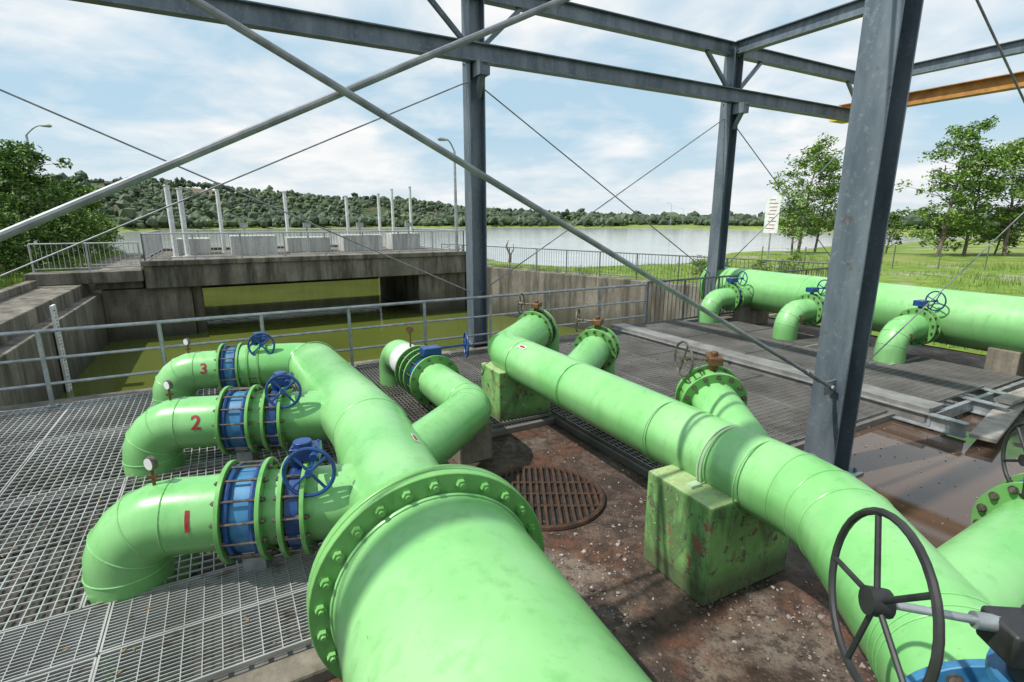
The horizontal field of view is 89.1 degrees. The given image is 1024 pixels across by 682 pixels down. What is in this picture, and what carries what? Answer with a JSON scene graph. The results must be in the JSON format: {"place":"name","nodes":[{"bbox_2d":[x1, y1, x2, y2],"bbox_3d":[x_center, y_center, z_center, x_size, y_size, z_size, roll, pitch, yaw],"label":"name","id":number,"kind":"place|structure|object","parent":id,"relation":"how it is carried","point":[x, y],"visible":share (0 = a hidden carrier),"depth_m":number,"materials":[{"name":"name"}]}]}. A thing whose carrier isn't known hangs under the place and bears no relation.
{"place":"outdoors","nodes":[
{"label":"outdoors","id":0,"kind":"place"},
{"bbox_2d":[0,251,116,286],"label":"bank ground","id":1,"kind":"structure","parent":0,"point":[51,265],"depth_m":27.56,"materials":[{"name":"green plant"}]},
{"bbox_2d":[0,206,43,275],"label":"bush","id":2,"kind":"object","parent":1,"relation":"on","point":[12,249],"visible":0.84,"depth_m":22.45,"materials":[{"name":"green plant"}]},
{"bbox_2d":[25,124,51,252],"bbox_3d":[-27.525,-8.808,30.964,1.462,7.744,0.270,-3,14,-15],"label":"street lamp","id":3,"kind":"object","parent":1,"relation":"on","point":[31,129],"visible":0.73,"depth_m":30.14,"materials":[{"name":"metal"}]},
{"bbox_2d":[3,210,77,267],"bbox_3d":[-23.573,-4.894,25.433,2.956,2.979,2.839,4,14,16],"label":"bush","id":4,"kind":"object","parent":1,"relation":"on","point":[41,234],"visible":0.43,"depth_m":25.72,"materials":[{"name":"green plant"}]},
{"bbox_2d":[0,139,92,264],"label":"broadleaf tree","id":5,"kind":"object","parent":1,"relation":"on","point":[13,157],"visible":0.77,"depth_m":26.32,"materials":[{"name":"green plant"}]},
{"bbox_2d":[2,173,96,250],"bbox_3d":[-28.068,-7.509,31.268,4.667,5.310,5.408,0,13,0],"label":"broadleaf tree","id":6,"kind":"object","parent":1,"relation":"on","point":[79,193],"visible":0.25,"depth_m":31.63,"materials":[{"name":"green plant"}]},
{"bbox_2d":[35,213,90,259],"bbox_3d":[-26.095,-6.101,30.054,3.015,3.143,3.107,-8,15,-31],"label":"bush","id":7,"kind":"object","parent":1,"relation":"on","point":[65,226],"visible":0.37,"depth_m":30.02,"materials":[{"name":"green plant"}]},
{"bbox_2d":[0,253,148,406],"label":"wall","id":8,"kind":"structure","parent":1,"relation":"on","point":[25,305],"depth_m":15.96,"materials":[{"name":"concrete"}]},
{"bbox_2d":[49,304,71,391],"bbox_3d":[-13.316,0.375,15.399,0.068,2.900,0.400,-7,15,-28],"label":"water level gauge","id":9,"kind":"object","parent":8,"relation":"attached to","point":[59,341],"visible":0.84,"depth_m":15.29,"materials":[{"name":"white paint"}]},
{"bbox_2d":[52,183,117,252],"bbox_3d":[-29.899,-8.349,35.986,3.829,5.191,4.366,-12,18,-41],"label":"broadleaf tree","id":10,"kind":"object","parent":1,"relation":"on","point":[92,207],"visible":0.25,"depth_m":36.30,"materials":[{"name":"green plant"}]},
{"bbox_2d":[70,207,111,255],"bbox_3d":[-28.528,-7.081,34.210,3.580,3.381,3.338,0,13,0],"label":"bush","id":11,"kind":"object","parent":1,"relation":"on","point":[83,213],"visible":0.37,"depth_m":34.36,"materials":[{"name":"green plant"}]},
{"bbox_2d":[89,210,124,254],"bbox_3d":[-31.171,-8.023,39.037,2.758,3.499,3.288,0,13,0],"label":"bush","id":12,"kind":"object","parent":1,"relation":"on","point":[109,224],"visible":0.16,"depth_m":39.58,"materials":[{"name":"green plant"}]},
{"bbox_2d":[59,279,583,398],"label":"canal water","id":13,"kind":"structure","parent":0,"point":[222,301],"depth_m":25.06,"materials":[{"name":"green liquid"}]},
{"bbox_2d":[24,227,985,355],"bbox_3d":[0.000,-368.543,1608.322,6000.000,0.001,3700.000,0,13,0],"label":"lake water","id":14,"kind":"structure","parent":0,"point":[691,242],"depth_m":125.22,"materials":[{"name":"grey liquid"}]},
{"bbox_2d":[505,240,513,262],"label":"dead tree snag","id":15,"kind":"object","parent":14,"relation":"in","point":[508,251],"visible":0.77,"depth_m":59.15,"materials":[{"name":"wood"}]},
{"bbox_2d":[0,0,1023,216],"label":"sky","id":16,"kind":"structure","parent":0,"point":[165,87],"materials":[{"name":"blue"}]},
{"bbox_2d":[69,182,1023,236],"bbox_3d":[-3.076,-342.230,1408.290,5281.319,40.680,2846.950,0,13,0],"label":"hills","id":17,"kind":"structure","parent":0,"point":[370,210],"depth_m":347.94,"materials":[{"name":"green plant"}]},
{"bbox_2d":[0,170,1023,229],"bbox_3d":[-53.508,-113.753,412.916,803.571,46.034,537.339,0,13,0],"label":"distant tree line","id":18,"kind":"object","parent":17,"relation":"on","point":[316,213],"visible":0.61,"depth_m":371.25,"materials":[{"name":"green plant"}]},
{"bbox_2d":[325,318,1023,681],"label":"yard ground","id":19,"kind":"structure","parent":0,"point":[927,498],"depth_m":4.16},
{"bbox_2d":[0,406,872,681],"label":"pipe pit","id":20,"kind":"object","parent":19,"relation":"in","point":[46,608],"visible":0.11,"depth_m":5.60,"materials":[{"name":"concrete"}]},
{"bbox_2d":[152,332,274,465],"bbox_3d":[-3.991,0.952,7.518,2.041,2.243,0.720,-3,13,-13],"label":"branch pipe","id":21,"kind":"object","parent":20,"relation":"in","point":[188,374],"visible":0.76,"depth_m":7.11,"materials":[{"name":"green metal"}]},
{"bbox_2d":[81,437,352,681],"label":"branch pipe","id":22,"kind":"object","parent":20,"relation":"in","point":[257,517],"visible":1,"depth_m":3.55,"materials":[{"name":"green metal"}]},
{"bbox_2d":[122,370,328,579],"bbox_3d":[-2.864,1.392,5.624,2.318,2.243,0.720,-2,13,-9],"label":"branch pipe","id":23,"kind":"object","parent":20,"relation":"in","point":[253,421],"visible":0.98,"depth_m":5.25,"materials":[{"name":"green metal"}]},
{"bbox_2d":[379,326,491,464],"bbox_3d":[-1.024,1.123,6.519,1.247,2.262,4.471,-3,13,-13],"label":"side branch pipe","id":24,"kind":"object","parent":20,"relation":"on","point":[456,424],"visible":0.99,"depth_m":5.79,"materials":[{"name":"green metal"}]},
{"bbox_2d":[488,293,992,681],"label":"second main pipe","id":25,"kind":"object","parent":20,"relation":"on","point":[705,425],"visible":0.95,"depth_m":3.52,"materials":[{"name":"green metal"}]},
{"bbox_2d":[828,507,1023,681],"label":"gate valve","id":26,"kind":"object","parent":25,"relation":"attached to","point":[1000,631],"visible":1,"depth_m":1.49,"materials":[{"name":"blue paint"}]},
{"bbox_2d":[936,422,1023,607],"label":"lateral pipe","id":27,"kind":"object","parent":25,"relation":"attached to","point":[983,553],"visible":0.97,"depth_m":2.54,"materials":[{"name":"green metal"}]},
{"bbox_2d":[0,344,885,674],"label":"fallen leaves","id":28,"kind":"object","parent":19,"relation":"on","point":[248,618],"visible":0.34,"depth_m":4.06,"materials":[{"name":"brown plant"}]},
{"bbox_2d":[238,341,651,681],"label":"manifold pipe","id":29,"kind":"object","parent":19,"relation":"on","point":[426,567],"visible":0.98,"depth_m":2.38,"materials":[{"name":"green metal"}]},
{"bbox_2d":[0,332,893,681],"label":"grating deck","id":30,"kind":"structure","parent":19,"relation":"on","point":[778,410],"depth_m":4.15,"materials":[{"name":"grey metal"}]},
{"bbox_2d":[222,648,335,681],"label":"deck kerb","id":31,"kind":"structure","parent":30,"relation":"attached to","point":[307,666],"depth_m":3.01,"materials":[{"name":"brown concrete"}]},
{"bbox_2d":[0,283,647,407],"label":"deck handrail","id":32,"kind":"object","parent":30,"relation":"on","point":[48,383],"visible":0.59,"depth_m":8.29,"materials":[{"name":"metal"}]},
{"bbox_2d":[481,362,549,426],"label":"concrete pipe block","id":33,"kind":"structure","parent":30,"relation":"on","point":[509,398],"depth_m":6.71,"materials":[{"name":"paint"}]},
{"bbox_2d":[0,0,1023,477],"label":"steel portal frame","id":34,"kind":"object","parent":19,"relation":"on","point":[872,114],"visible":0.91,"depth_m":7.63,"materials":[{"name":"grey metal"}]},
{"bbox_2d":[498,465,605,530],"bbox_3d":[0.310,1.501,5.071,1.200,0.060,1.200,0,13,0],"label":"manhole grate","id":35,"kind":"object","parent":19,"relation":"on","point":[567,498],"visible":0.66,"depth_m":5.05,"materials":[{"name":"metal"}]},
{"bbox_2d":[643,465,788,605],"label":"concrete pipe block","id":36,"kind":"structure","parent":19,"relation":"on","point":[705,544],"depth_m":3.71,"materials":[{"name":"paint"}]},
{"bbox_2d":[610,318,1023,443],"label":"walkway platform","id":37,"kind":"structure","parent":19,"relation":"on","point":[916,390],"depth_m":8.23,"materials":[{"name":"metal"}]},
{"bbox_2d":[698,263,1023,382],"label":"third main pipe","id":38,"kind":"object","parent":19,"relation":"on","point":[992,325],"visible":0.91,"depth_m":9.46,"materials":[{"name":"green metal"}]},
{"bbox_2d":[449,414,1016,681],"bbox_3d":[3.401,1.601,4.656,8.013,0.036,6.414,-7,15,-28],"label":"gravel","id":39,"kind":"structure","parent":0,"point":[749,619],"depth_m":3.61,"materials":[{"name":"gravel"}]},
{"bbox_2d":[487,237,1023,354],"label":"grass field","id":40,"kind":"structure","parent":0,"point":[925,254],"depth_m":31.17,"materials":[{"name":"green plant"}]},
{"bbox_2d":[24,222,465,341],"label":"intake platform","id":41,"kind":"structure","parent":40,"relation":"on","point":[162,289],"depth_m":24.64,"materials":[{"name":"concrete"}]},
{"bbox_2d":[27,242,142,272],"bbox_3d":[-17.033,-3.364,20.866,3.570,1.148,0.100,-7,15,-28],"label":"platform railing","id":42,"kind":"object","parent":41,"relation":"on","point":[50,244],"visible":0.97,"depth_m":20.83,"materials":[{"name":"metal"}]},
{"bbox_2d":[163,185,181,256],"bbox_3d":[-15.634,-5.465,23.874,0.440,3.240,0.440,0,13,0],"label":"white vent pole","id":43,"kind":"object","parent":41,"relation":"on","point":[169,210],"visible":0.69,"depth_m":23.79,"materials":[{"name":"metal"}]},
{"bbox_2d":[175,188,192,256],"bbox_3d":[-15.434,-5.545,24.439,0.440,3.140,0.440,0,13,0],"label":"white vent pole","id":44,"kind":"object","parent":41,"relation":"on","point":[182,214],"visible":0.84,"depth_m":24.36,"materials":[{"name":"metal"}]},
{"bbox_2d":[214,189,227,252],"bbox_3d":[-15.242,-6.238,27.204,0.360,3.240,0.360,0,13,0],"label":"white vent pole","id":45,"kind":"object","parent":41,"relation":"on","point":[220,218],"visible":0.82,"depth_m":27.12,"materials":[{"name":"metal"}]},
{"bbox_2d":[282,192,289,236],"bbox_3d":[-12.744,-6.759,29.444,0.360,3.240,0.360,0,13,0],"label":"white vent pole","id":46,"kind":"object","parent":41,"relation":"on","point":[286,215],"visible":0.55,"depth_m":29.30,"materials":[{"name":"metal"}]},
{"bbox_2d":[140,228,463,260],"bbox_3d":[-11.118,-5.548,28.831,14.720,1.198,8.620,-7,15,-28],"label":"platform railing","id":47,"kind":"object","parent":41,"relation":"on","point":[151,242],"visible":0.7,"depth_m":25.36,"materials":[{"name":"metal"}]},
{"bbox_2d":[344,196,349,233],"bbox_3d":[-10.022,-7.233,31.704,0.360,3.140,0.360,0,13,0],"label":"white vent pole","id":48,"kind":"object","parent":41,"relation":"on","point":[346,213],"visible":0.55,"depth_m":31.53,"materials":[{"name":"metal"}]},
{"bbox_2d":[376,193,383,246],"bbox_3d":[-8.428,-7.659,33.099,0.360,3.340,0.360,0,13,0],"label":"white vent pole","id":49,"kind":"object","parent":41,"relation":"on","point":[379,211],"visible":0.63,"depth_m":32.93,"materials":[{"name":"metal"}]},
{"bbox_2d":[390,189,394,232],"bbox_3d":[-7.689,-7.924,33.575,0.360,3.640,0.360,0,13,0],"label":"white vent pole","id":50,"kind":"object","parent":41,"relation":"on","point":[392,209],"visible":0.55,"depth_m":33.40,"materials":[{"name":"metal"}]},
{"bbox_2d":[408,186,412,232],"bbox_3d":[-6.697,-8.223,34.422,0.360,3.840,0.360,0,13,0],"label":"white vent pole","id":51,"kind":"object","parent":41,"relation":"on","point":[410,204],"visible":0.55,"depth_m":34.22,"materials":[{"name":"metal"}]},
{"bbox_2d":[437,137,458,250],"bbox_3d":[-3.421,-7.856,28.195,1.120,5.944,0.277,-10,16,-37],"label":"street lamp","id":52,"kind":"object","parent":41,"relation":"on","point":[455,199],"visible":0.89,"depth_m":28.42,"materials":[{"name":"metal"}]},
{"bbox_2d":[0,312,820,497],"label":"metal grating floor","id":53,"kind":"structure","parent":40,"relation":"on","point":[73,399],"depth_m":7.64,"materials":[{"name":"grey metal"}]},
{"bbox_2d":[645,267,828,322],"bbox_3d":[6.979,-1.322,14.298,8.924,1.144,0.184,-8,15,-29],"label":"wall railing","id":54,"kind":"object","parent":53,"relation":"on","point":[718,286],"depth_m":12.79,"materials":[{"name":"metal"}]},
{"bbox_2d":[0,247,1023,352],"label":"grass tufts","id":55,"kind":"object","parent":40,"relation":"on","point":[8,282],"visible":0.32,"depth_m":26.75,"materials":[{"name":"green plant"}]},
{"bbox_2d":[465,266,732,329],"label":"wall","id":56,"kind":"structure","parent":40,"relation":"on","point":[518,281],"depth_m":24.07,"materials":[{"name":"concrete"}]},
{"bbox_2d":[441,244,828,283],"bbox_3d":[3.365,-3.576,23.954,0.430,1.164,21.250,-13,18,-43],"label":"wall railing","id":57,"kind":"object","parent":56,"relation":"on","point":[682,256],"depth_m":22.21,"materials":[{"name":"metal"}]},
{"bbox_2d":[689,255,706,276],"bbox_3d":[8.841,-3.496,24.337,1.253,1.172,1.683,0,13,0],"label":"shrub","id":58,"kind":"object","parent":40,"relation":"on","point":[699,267],"visible":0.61,"depth_m":24.11,"materials":[{"name":"green plant"}]},
{"bbox_2d":[749,258,789,271],"bbox_3d":[11.411,-3.284,23.633,1.650,1.029,1.953,0,13,0],"label":"shrub","id":59,"kind":"object","parent":40,"relation":"on","point":[758,266],"visible":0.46,"depth_m":23.40,"materials":[{"name":"green plant"}]},
{"bbox_2d":[763,195,781,265],"bbox_3d":[16.486,-6.970,33.168,0.840,4.434,0.139,11,17,40],"label":"warning sign","id":60,"kind":"object","parent":40,"relation":"on","point":[773,204],"visible":0.91,"depth_m":32.90,"materials":[{"name":"metal"}]},
{"bbox_2d":[774,255,805,273],"bbox_3d":[11.297,-2.858,21.560,1.320,1.360,1.552,0,13,0],"label":"shrub","id":61,"kind":"object","parent":40,"relation":"on","point":[786,266],"visible":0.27,"depth_m":21.49,"materials":[{"name":"green plant"}]},
{"bbox_2d":[781,241,805,274],"bbox_3d":[12.529,-3.478,23.167,1.450,1.940,1.100,-6,14,-24],"label":"shrub","id":62,"kind":"object","parent":40,"relation":"on","point":[797,256],"visible":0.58,"depth_m":23.12,"materials":[{"name":"green plant"}]},
{"bbox_2d":[776,186,822,251],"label":"acacia tree","id":63,"kind":"object","parent":40,"relation":"on","point":[795,201],"visible":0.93,"depth_m":42.59,"materials":[{"name":"green plant"}]},
{"bbox_2d":[766,133,843,251],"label":"acacia tree","id":64,"kind":"object","parent":40,"relation":"on","point":[817,148],"visible":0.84,"depth_m":43.58,"materials":[{"name":"green plant"}]},
{"bbox_2d":[800,157,842,251],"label":"acacia tree","id":65,"kind":"object","parent":40,"relation":"on","point":[828,211],"visible":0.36,"depth_m":45.02,"materials":[{"name":"green plant"}]},
{"bbox_2d":[761,245,1022,269],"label":"wire fence","id":66,"kind":"object","parent":40,"relation":"on","point":[894,253],"visible":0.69,"depth_m":28.94,"materials":[{"name":"metal"}]},
{"bbox_2d":[884,207,918,253],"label":"tree","id":67,"kind":"object","parent":40,"relation":"on","point":[894,217],"visible":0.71,"depth_m":41.62,"materials":[{"name":"green plant"}]},
{"bbox_2d":[919,211,964,251],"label":"bush","id":68,"kind":"object","parent":40,"relation":"on","point":[939,228],"visible":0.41,"depth_m":41.12,"materials":[{"name":"green plant"}]},
{"bbox_2d":[894,115,1013,255],"bbox_3d":[31.969,-11.140,38.365,5.547,9.743,6.309,0,13,0],"label":"acacia tree","id":69,"kind":"object","parent":40,"relation":"on","point":[958,177],"visible":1,"depth_m":37.75,"materials":[{"name":"green plant"}]},
{"bbox_2d":[928,147,1020,254],"bbox_3d":[35.500,-10.524,39.581,4.689,7.954,5.932,0,13,0],"label":"acacia tree","id":70,"kind":"object","parent":40,"relation":"on","point":[994,191],"visible":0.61,"depth_m":38.62,"materials":[{"name":"green plant"}]},
{"bbox_2d":[964,137,1023,255],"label":"acacia tree","id":71,"kind":"object","parent":40,"relation":"on","point":[1016,149],"visible":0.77,"depth_m":38.83,"materials":[{"name":"green plant"}]},
{"bbox_2d":[974,207,1023,254],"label":"tree","id":72,"kind":"object","parent":40,"relation":"on","point":[1019,210],"visible":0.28,"depth_m":40.65,"materials":[{"name":"green plant"}]},
{"bbox_2d":[981,155,1023,241],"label":"acacia tree","id":73,"kind":"object","parent":40,"relation":"on","point":[1018,206],"visible":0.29,"depth_m":40.38,"materials":[{"name":"green plant"}]}
]}

